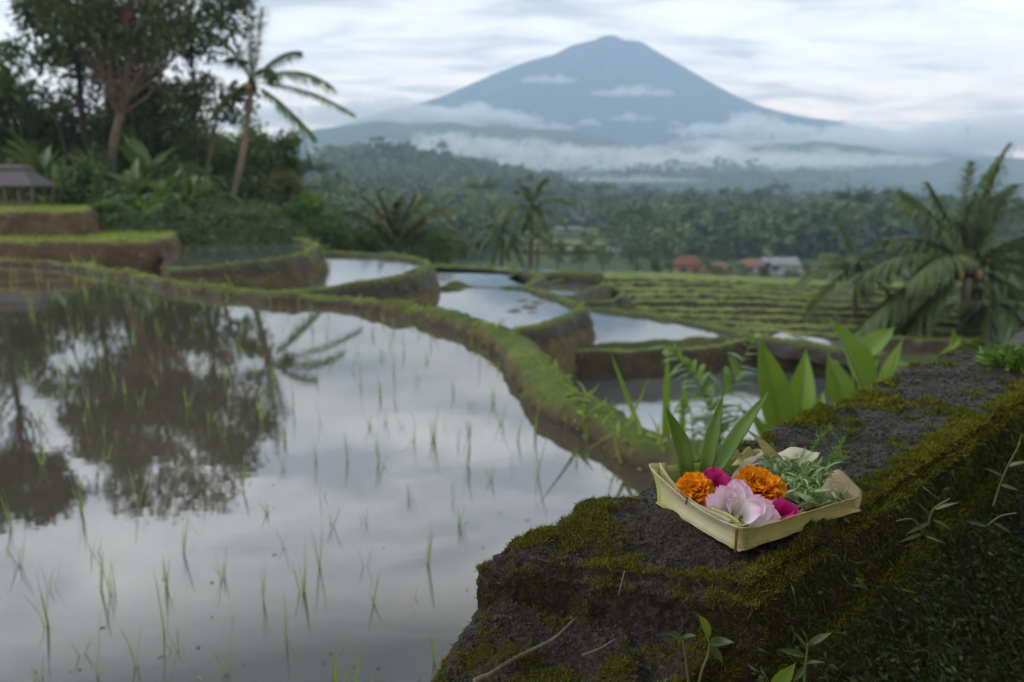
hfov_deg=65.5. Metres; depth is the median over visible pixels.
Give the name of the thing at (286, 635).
rice seedling
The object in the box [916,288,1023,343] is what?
coconut palm
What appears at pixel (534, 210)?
coconut palm
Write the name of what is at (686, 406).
fern
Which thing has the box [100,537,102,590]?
rice seedling
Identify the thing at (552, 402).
paddy bank
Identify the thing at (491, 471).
rice seedling
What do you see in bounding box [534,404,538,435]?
rice seedling
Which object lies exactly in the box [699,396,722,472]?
leaf blade
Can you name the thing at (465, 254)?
valley tree
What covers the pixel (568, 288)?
paddy water
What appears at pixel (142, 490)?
rice seedling
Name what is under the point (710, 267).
valley palm
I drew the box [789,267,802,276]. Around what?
valley tree
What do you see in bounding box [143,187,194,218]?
palm fern
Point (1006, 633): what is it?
hanging moss
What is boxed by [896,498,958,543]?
hanging weed
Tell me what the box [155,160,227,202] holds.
palm fern
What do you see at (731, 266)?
valley palm
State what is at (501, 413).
rice seedling
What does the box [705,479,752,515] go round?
blossom
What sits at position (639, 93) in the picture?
mountain
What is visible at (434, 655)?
rice seedling
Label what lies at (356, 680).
rice seedling
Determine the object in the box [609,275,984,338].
young rice
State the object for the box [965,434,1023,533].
hanging weed
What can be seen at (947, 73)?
sky
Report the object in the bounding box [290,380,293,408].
rice seedling
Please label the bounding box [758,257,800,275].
village house
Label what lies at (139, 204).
shrub
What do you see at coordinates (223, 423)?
rice seedling
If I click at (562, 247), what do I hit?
valley tree
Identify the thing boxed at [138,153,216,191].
shrub
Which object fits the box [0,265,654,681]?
paddy water
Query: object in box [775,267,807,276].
village house
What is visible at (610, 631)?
gravel
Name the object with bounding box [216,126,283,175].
broadleaf tree
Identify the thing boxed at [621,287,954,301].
rice terrace
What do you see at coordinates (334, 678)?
rice seedling
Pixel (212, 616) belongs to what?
floating debris
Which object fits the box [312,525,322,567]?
rice seedling
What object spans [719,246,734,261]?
valley tree
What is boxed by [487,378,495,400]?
rice seedling
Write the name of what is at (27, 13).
broadleaf tree
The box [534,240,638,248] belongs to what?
field terrace
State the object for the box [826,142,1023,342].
coconut palm
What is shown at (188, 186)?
banana plant
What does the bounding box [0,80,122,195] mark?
broadleaf tree
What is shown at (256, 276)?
paddy bank
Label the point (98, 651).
rice seedling
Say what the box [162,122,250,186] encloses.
broadleaf tree
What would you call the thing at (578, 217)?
village house
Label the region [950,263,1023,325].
coconut palm
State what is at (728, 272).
village house
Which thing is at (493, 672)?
twig
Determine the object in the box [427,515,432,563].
rice seedling
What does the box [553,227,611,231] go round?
field terrace
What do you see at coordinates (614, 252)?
village house
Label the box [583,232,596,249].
valley tree
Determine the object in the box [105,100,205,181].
broadleaf tree
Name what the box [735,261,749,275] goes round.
valley tree
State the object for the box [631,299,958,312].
rice terrace
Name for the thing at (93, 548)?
rice seedling
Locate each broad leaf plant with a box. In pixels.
[748,332,824,435]
[826,316,903,403]
[932,329,962,362]
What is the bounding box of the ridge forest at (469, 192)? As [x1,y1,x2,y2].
[69,135,1023,259]
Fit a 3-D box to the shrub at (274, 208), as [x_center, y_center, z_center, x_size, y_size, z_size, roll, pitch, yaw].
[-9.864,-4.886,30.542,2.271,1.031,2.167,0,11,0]
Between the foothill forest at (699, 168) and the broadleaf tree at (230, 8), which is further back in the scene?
the foothill forest at (699, 168)
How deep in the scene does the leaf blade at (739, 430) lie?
0.93 m
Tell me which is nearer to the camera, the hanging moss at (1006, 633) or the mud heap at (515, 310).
the hanging moss at (1006, 633)
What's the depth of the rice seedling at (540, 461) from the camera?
4.52 m
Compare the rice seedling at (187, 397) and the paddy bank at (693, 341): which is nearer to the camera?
the rice seedling at (187, 397)
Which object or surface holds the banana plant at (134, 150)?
on the ground at (540, 150)
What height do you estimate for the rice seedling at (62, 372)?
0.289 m
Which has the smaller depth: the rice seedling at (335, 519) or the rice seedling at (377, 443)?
the rice seedling at (335, 519)
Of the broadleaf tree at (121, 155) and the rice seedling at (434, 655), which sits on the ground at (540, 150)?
the broadleaf tree at (121, 155)
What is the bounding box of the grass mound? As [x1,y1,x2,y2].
[446,280,467,286]
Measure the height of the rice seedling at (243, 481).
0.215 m
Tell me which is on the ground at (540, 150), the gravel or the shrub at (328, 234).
the shrub at (328, 234)
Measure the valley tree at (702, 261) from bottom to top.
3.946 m
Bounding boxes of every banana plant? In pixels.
[0,131,90,197]
[46,163,94,204]
[105,158,162,200]
[112,132,180,177]
[144,168,193,198]
[156,169,197,205]
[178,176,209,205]
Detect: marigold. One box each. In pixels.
[673,471,713,505]
[733,464,788,500]
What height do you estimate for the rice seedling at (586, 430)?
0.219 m
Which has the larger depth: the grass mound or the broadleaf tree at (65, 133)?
the broadleaf tree at (65, 133)
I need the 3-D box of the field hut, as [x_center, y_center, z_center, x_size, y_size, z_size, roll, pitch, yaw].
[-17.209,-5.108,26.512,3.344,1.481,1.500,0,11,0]
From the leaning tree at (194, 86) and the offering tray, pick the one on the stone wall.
the offering tray
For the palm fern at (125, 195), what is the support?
on the ground at (540, 150)
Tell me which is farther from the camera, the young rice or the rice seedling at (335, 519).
the young rice
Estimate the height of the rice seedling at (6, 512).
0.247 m
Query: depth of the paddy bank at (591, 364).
16.81 m
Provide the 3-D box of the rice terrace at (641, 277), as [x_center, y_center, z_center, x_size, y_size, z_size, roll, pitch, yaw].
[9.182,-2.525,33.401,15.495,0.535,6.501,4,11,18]
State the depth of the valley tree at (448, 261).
49.78 m
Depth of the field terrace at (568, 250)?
213.90 m
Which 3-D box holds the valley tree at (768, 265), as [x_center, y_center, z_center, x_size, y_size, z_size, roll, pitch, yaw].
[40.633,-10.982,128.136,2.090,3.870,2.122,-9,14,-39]
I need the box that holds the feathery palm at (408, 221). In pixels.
[337,190,464,252]
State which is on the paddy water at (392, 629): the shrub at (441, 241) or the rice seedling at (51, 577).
the rice seedling at (51, 577)
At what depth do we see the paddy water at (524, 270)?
27.09 m
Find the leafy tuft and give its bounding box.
[972,340,1023,373]
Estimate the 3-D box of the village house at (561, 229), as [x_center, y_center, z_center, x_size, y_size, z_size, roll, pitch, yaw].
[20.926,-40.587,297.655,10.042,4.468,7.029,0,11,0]
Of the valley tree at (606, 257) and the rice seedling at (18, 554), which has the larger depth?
the valley tree at (606, 257)
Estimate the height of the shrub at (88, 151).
3.224 m
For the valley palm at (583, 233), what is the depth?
168.62 m
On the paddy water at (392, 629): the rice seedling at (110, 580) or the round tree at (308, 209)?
the rice seedling at (110, 580)
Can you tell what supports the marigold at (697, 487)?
on the offering tray
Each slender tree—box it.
[0,30,50,198]
[28,22,69,168]
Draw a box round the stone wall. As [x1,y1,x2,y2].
[432,327,1023,681]
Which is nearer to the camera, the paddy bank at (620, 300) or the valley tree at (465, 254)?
the paddy bank at (620, 300)
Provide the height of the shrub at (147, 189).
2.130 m
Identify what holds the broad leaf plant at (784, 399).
on the lower ground
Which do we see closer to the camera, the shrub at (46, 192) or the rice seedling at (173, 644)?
the rice seedling at (173, 644)
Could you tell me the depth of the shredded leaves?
0.91 m
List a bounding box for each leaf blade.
[666,407,693,477]
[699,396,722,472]
[710,391,769,469]
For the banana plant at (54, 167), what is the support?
on the terrace top
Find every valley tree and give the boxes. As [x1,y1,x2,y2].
[407,246,416,256]
[439,250,451,263]
[451,237,471,264]
[473,231,487,260]
[547,239,565,268]
[569,244,591,270]
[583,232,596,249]
[594,246,612,270]
[623,241,653,271]
[649,255,663,272]
[664,260,676,271]
[698,257,712,273]
[711,264,724,274]
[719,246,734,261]
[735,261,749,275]
[758,266,769,276]
[759,262,771,276]
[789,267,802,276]
[802,263,812,274]
[816,265,827,278]
[829,252,838,274]
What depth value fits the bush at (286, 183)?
42.89 m
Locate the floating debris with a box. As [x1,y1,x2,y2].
[34,313,550,681]
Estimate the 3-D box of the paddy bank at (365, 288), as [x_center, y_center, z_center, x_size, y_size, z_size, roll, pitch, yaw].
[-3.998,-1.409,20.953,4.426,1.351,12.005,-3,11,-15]
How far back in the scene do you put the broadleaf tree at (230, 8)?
39.08 m
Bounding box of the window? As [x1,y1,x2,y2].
[771,267,779,270]
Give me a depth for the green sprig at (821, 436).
1.02 m
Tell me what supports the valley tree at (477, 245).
on the ground at (540, 150)
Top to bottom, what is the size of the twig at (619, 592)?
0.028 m
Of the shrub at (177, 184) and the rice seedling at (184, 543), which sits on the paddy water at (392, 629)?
the rice seedling at (184, 543)
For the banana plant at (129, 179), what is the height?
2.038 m
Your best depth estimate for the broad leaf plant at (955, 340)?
5.20 m
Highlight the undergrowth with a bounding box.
[0,194,348,285]
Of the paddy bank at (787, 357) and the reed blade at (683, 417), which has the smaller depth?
the reed blade at (683, 417)
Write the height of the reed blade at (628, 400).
0.576 m
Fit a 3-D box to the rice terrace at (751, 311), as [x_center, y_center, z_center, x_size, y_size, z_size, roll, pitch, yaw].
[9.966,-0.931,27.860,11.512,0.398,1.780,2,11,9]
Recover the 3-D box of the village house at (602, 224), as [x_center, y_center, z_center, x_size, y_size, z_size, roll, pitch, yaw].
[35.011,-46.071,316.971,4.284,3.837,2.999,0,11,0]
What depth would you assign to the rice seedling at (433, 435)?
5.16 m
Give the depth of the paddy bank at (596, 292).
26.93 m
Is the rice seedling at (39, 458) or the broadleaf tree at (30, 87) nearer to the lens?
the rice seedling at (39, 458)
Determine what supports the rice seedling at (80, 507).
on the paddy water at (392, 629)
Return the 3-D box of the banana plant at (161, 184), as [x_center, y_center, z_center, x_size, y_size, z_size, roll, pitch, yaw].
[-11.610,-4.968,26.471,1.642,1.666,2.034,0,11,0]
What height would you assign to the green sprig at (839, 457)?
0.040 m
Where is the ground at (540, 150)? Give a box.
[1,121,1023,363]
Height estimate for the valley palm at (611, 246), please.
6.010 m
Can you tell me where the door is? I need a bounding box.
[692,268,697,273]
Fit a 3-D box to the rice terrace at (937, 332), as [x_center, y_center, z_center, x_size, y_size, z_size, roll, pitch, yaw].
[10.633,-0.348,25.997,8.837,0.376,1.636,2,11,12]
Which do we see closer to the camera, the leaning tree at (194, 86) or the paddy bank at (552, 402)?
the paddy bank at (552, 402)
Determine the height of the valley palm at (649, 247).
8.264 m
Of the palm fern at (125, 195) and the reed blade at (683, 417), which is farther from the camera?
the palm fern at (125, 195)
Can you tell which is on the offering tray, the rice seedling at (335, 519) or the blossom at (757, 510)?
the blossom at (757, 510)
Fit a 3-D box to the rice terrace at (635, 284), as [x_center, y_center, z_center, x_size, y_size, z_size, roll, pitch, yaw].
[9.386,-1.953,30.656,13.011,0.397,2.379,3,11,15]
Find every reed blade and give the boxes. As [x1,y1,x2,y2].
[611,355,641,425]
[662,352,670,436]
[679,372,685,428]
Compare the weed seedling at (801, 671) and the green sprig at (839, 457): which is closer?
the weed seedling at (801, 671)
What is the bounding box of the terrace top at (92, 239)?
[0,233,163,241]
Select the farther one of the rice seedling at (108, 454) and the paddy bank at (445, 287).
the paddy bank at (445, 287)
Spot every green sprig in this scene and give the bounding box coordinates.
[806,421,835,454]
[817,428,851,466]
[821,451,851,476]
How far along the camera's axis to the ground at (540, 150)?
1899.49 m
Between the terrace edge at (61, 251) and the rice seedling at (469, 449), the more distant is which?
the terrace edge at (61, 251)
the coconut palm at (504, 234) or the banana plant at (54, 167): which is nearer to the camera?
the banana plant at (54, 167)
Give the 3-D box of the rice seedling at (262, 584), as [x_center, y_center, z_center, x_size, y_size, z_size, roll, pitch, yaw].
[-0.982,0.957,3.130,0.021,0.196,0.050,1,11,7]
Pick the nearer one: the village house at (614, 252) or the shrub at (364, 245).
the shrub at (364, 245)
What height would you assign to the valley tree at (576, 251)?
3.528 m
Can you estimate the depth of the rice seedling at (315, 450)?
4.76 m
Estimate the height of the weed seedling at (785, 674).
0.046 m
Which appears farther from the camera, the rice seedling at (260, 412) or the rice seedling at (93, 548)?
the rice seedling at (260, 412)
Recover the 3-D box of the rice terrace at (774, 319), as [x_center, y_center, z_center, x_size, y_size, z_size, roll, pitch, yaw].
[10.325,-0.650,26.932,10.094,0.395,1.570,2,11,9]
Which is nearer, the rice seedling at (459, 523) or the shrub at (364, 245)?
the rice seedling at (459, 523)
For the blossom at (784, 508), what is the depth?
0.87 m
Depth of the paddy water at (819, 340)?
21.92 m
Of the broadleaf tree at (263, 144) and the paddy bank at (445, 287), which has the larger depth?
the broadleaf tree at (263, 144)
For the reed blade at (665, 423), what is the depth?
5.16 m
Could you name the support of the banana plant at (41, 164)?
on the terrace top
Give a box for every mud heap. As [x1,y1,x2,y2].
[507,308,521,311]
[521,304,539,307]
[531,300,544,302]
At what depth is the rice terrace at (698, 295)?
29.69 m
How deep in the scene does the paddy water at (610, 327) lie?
19.14 m
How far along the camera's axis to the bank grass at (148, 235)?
17.29 m
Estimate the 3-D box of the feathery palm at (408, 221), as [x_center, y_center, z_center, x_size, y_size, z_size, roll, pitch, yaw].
[-5.697,-5.966,39.902,6.726,3.106,3.837,0,11,0]
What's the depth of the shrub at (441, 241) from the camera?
40.27 m
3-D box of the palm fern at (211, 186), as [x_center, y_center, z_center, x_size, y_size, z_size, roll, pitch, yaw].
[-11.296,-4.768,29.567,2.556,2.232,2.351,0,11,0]
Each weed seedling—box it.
[667,614,733,681]
[771,663,795,681]
[776,627,831,681]
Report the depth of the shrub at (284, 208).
35.15 m
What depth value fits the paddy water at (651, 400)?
15.52 m
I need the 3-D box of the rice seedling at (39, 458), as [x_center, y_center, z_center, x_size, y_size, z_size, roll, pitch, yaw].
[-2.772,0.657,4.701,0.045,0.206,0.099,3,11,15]
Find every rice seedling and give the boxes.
[0,490,12,525]
[4,526,26,567]
[22,576,48,625]
[29,661,42,679]
[33,440,47,464]
[38,557,61,590]
[55,358,66,380]
[66,468,82,512]
[71,638,90,657]
[87,537,100,554]
[93,607,100,674]
[99,554,116,593]
[100,442,112,460]
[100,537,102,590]
[120,626,141,666]
[128,467,152,506]
[154,574,181,630]
[162,554,169,586]
[166,628,178,650]
[181,387,193,405]
[181,512,188,552]
[207,411,216,423]
[213,549,225,578]
[213,634,233,673]
[214,403,229,437]
[242,455,246,489]
[254,391,262,419]
[260,563,265,600]
[281,420,286,439]
[283,589,299,640]
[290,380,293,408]
[291,548,307,592]
[309,430,316,461]
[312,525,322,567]
[327,508,339,526]
[332,635,352,681]
[343,434,347,458]
[355,643,358,681]
[368,571,379,603]
[373,426,378,459]
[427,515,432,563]
[429,409,437,440]
[430,631,437,662]
[458,422,471,466]
[458,504,467,527]
[484,463,496,480]
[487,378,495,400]
[493,398,507,423]
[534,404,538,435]
[535,432,547,475]
[568,444,577,459]
[582,415,588,440]
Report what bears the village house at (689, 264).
on the ground at (540, 150)
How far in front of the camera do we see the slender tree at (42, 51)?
31.58 m
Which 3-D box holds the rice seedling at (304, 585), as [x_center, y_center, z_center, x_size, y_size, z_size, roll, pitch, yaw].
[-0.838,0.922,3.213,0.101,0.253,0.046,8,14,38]
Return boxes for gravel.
[437,343,1023,681]
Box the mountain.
[342,35,1023,159]
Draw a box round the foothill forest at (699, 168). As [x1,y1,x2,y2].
[297,154,1023,197]
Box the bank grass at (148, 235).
[0,201,995,478]
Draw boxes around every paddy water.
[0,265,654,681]
[159,242,306,269]
[274,252,420,290]
[431,269,572,327]
[436,267,554,273]
[549,282,594,294]
[571,367,902,449]
[588,311,731,343]
[773,333,842,346]
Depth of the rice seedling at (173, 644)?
2.81 m
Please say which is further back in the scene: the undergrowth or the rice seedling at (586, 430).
the undergrowth
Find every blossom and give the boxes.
[701,467,731,491]
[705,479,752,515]
[738,495,780,527]
[772,497,799,518]
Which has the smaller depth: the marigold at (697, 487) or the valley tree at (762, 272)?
the marigold at (697, 487)
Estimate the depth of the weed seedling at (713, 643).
0.65 m
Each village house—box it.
[554,226,581,232]
[571,210,586,220]
[594,220,605,226]
[603,246,626,255]
[673,256,704,273]
[703,262,733,275]
[737,258,760,272]
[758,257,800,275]
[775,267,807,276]
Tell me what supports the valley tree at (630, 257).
on the ground at (540, 150)
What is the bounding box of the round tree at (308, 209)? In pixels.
[286,190,329,232]
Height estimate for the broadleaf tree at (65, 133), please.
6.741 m
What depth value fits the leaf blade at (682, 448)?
0.92 m
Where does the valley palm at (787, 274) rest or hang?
on the ground at (540, 150)
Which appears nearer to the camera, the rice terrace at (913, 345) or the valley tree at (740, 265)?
the rice terrace at (913, 345)
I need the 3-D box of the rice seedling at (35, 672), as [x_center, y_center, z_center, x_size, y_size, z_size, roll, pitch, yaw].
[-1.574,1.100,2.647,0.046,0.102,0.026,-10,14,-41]
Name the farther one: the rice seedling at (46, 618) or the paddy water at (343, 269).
the paddy water at (343, 269)
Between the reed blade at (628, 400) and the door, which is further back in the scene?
the door
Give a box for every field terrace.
[518,231,609,236]
[520,245,599,255]
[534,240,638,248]
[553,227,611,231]
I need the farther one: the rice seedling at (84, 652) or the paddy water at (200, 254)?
the paddy water at (200, 254)
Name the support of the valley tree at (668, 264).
on the ground at (540, 150)
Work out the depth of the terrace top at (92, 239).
19.85 m
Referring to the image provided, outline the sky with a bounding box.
[0,0,1023,157]
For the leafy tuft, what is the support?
on the stone wall
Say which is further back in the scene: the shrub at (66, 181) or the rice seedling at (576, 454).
the shrub at (66, 181)
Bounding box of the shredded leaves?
[756,446,850,522]
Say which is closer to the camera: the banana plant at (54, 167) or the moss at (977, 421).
the moss at (977, 421)
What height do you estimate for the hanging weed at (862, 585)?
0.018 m
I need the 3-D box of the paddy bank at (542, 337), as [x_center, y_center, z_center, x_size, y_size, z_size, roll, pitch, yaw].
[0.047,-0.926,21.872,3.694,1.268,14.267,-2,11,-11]
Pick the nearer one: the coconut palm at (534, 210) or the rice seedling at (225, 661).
the rice seedling at (225, 661)
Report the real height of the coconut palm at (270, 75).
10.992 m
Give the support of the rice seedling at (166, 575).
on the paddy water at (392, 629)
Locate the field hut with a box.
[0,165,57,207]
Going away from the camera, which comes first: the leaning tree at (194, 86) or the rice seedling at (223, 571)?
the rice seedling at (223, 571)
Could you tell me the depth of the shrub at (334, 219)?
44.66 m
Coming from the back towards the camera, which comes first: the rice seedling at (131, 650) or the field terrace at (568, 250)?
the field terrace at (568, 250)
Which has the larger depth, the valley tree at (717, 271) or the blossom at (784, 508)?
the valley tree at (717, 271)
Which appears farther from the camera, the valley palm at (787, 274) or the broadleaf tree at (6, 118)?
the valley palm at (787, 274)
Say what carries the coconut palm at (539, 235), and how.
on the ground at (540, 150)
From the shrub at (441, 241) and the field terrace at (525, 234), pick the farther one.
the field terrace at (525, 234)
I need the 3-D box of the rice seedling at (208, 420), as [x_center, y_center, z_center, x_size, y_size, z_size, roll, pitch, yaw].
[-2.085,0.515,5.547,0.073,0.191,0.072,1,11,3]
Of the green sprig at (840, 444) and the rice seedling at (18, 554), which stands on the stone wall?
the green sprig at (840, 444)
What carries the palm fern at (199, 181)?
on the ground at (540, 150)
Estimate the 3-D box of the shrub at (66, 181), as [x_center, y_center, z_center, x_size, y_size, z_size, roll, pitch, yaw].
[-15.385,-5.423,28.501,2.059,2.545,2.158,-8,13,-36]
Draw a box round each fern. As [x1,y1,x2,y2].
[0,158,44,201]
[43,177,91,205]
[99,186,144,213]
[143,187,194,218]
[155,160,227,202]
[167,178,240,208]
[201,182,238,203]
[660,333,766,449]
[667,381,714,440]
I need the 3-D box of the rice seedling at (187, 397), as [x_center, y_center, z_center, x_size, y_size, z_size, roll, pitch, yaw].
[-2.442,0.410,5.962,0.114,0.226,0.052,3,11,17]
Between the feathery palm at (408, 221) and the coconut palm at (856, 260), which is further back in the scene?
the feathery palm at (408, 221)
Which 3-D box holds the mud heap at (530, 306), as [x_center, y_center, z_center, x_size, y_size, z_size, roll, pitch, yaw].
[0.443,-0.782,18.707,0.477,0.159,0.406,0,11,0]
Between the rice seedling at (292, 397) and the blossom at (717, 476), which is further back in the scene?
the rice seedling at (292, 397)
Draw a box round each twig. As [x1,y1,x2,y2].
[473,618,575,681]
[582,638,616,656]
[618,570,624,596]
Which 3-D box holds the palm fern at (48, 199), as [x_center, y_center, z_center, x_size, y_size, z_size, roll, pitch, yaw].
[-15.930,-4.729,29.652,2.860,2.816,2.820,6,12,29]
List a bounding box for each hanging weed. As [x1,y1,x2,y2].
[851,578,867,590]
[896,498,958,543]
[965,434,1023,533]
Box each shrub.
[0,138,64,199]
[37,172,87,204]
[50,153,115,204]
[61,141,121,197]
[83,197,133,215]
[85,182,145,206]
[99,167,157,200]
[120,210,154,219]
[127,195,180,212]
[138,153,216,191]
[142,178,217,206]
[215,172,274,200]
[241,200,284,216]
[275,202,313,222]
[311,206,353,230]
[313,219,357,246]
[339,226,390,252]
[405,227,467,264]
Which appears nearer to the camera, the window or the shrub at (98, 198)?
the shrub at (98, 198)
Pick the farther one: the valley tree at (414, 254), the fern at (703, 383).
the valley tree at (414, 254)
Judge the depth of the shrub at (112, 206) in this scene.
23.95 m
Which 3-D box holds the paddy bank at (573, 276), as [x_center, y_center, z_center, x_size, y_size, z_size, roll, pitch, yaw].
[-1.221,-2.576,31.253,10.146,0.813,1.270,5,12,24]
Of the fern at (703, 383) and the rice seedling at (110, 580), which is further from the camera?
the fern at (703, 383)
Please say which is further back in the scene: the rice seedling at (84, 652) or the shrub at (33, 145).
the shrub at (33, 145)
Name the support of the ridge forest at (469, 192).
on the ground at (540, 150)
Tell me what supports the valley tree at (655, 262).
on the ground at (540, 150)
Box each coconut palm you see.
[201,0,355,197]
[472,209,536,268]
[492,173,572,268]
[518,217,567,268]
[789,215,909,323]
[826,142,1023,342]
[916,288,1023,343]
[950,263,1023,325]
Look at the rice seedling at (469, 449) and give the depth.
4.67 m
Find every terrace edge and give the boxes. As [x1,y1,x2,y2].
[0,206,101,242]
[0,232,182,273]
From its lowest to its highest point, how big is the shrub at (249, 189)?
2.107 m
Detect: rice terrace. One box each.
[591,271,947,295]
[607,281,930,295]
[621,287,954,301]
[628,292,959,307]
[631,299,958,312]
[633,306,976,321]
[667,313,981,329]
[700,319,984,338]
[734,327,993,353]
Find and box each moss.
[430,338,1023,681]
[738,411,1023,681]
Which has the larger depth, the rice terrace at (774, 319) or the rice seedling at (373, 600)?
the rice terrace at (774, 319)
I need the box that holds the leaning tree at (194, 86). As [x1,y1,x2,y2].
[156,68,261,175]
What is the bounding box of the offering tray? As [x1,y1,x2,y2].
[649,431,861,552]
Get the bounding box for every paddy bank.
[0,257,717,476]
[161,238,328,290]
[281,251,440,306]
[434,264,595,374]
[439,264,604,284]
[440,285,521,289]
[547,278,612,301]
[569,333,768,379]
[579,334,748,349]
[583,285,632,310]
[587,307,889,379]
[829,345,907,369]
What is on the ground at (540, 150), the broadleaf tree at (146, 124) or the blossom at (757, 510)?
the broadleaf tree at (146, 124)
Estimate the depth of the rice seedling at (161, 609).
2.94 m
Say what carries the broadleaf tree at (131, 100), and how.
on the ground at (540, 150)
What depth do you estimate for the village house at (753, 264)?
163.42 m
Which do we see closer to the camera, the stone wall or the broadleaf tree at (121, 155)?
the stone wall
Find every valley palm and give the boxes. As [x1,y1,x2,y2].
[577,228,591,251]
[604,234,622,265]
[641,235,662,271]
[707,262,717,274]
[725,261,738,275]
[783,267,795,277]
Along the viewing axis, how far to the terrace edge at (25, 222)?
20.70 m
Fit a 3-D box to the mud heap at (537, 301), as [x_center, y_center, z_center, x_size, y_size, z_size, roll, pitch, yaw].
[0.622,-0.923,19.452,0.384,0.136,0.358,10,15,42]
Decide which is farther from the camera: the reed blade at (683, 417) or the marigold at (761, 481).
the reed blade at (683, 417)
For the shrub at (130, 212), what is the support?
on the ground at (540, 150)
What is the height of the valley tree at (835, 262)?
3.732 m
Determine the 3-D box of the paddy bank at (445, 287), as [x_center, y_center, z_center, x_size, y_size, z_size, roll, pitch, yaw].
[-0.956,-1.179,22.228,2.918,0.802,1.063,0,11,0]
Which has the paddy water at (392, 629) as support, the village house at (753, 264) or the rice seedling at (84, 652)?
the rice seedling at (84, 652)
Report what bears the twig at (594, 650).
on the stone wall
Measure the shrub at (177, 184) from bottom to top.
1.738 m
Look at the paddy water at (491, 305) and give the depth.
19.75 m
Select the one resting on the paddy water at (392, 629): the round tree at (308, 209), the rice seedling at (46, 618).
the rice seedling at (46, 618)
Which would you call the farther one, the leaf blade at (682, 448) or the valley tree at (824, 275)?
the valley tree at (824, 275)
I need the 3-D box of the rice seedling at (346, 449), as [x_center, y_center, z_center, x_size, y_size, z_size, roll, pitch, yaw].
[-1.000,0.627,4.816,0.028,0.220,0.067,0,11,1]
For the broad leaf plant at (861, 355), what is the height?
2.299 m
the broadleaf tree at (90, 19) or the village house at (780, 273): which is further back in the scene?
the village house at (780, 273)
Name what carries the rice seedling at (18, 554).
on the paddy water at (392, 629)
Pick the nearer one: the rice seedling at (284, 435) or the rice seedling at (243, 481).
the rice seedling at (243, 481)
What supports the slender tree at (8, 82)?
on the terrace top
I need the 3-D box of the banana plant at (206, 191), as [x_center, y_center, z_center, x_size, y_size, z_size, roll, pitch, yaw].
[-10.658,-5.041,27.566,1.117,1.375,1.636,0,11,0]
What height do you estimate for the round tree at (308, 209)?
2.255 m
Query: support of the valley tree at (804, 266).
on the ground at (540, 150)
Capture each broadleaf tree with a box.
[0,65,74,193]
[0,78,41,162]
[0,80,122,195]
[1,95,87,197]
[6,0,107,158]
[25,0,236,180]
[51,61,185,189]
[67,0,199,138]
[83,64,210,176]
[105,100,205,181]
[150,0,255,173]
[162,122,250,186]
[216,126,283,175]
[233,117,309,202]
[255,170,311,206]

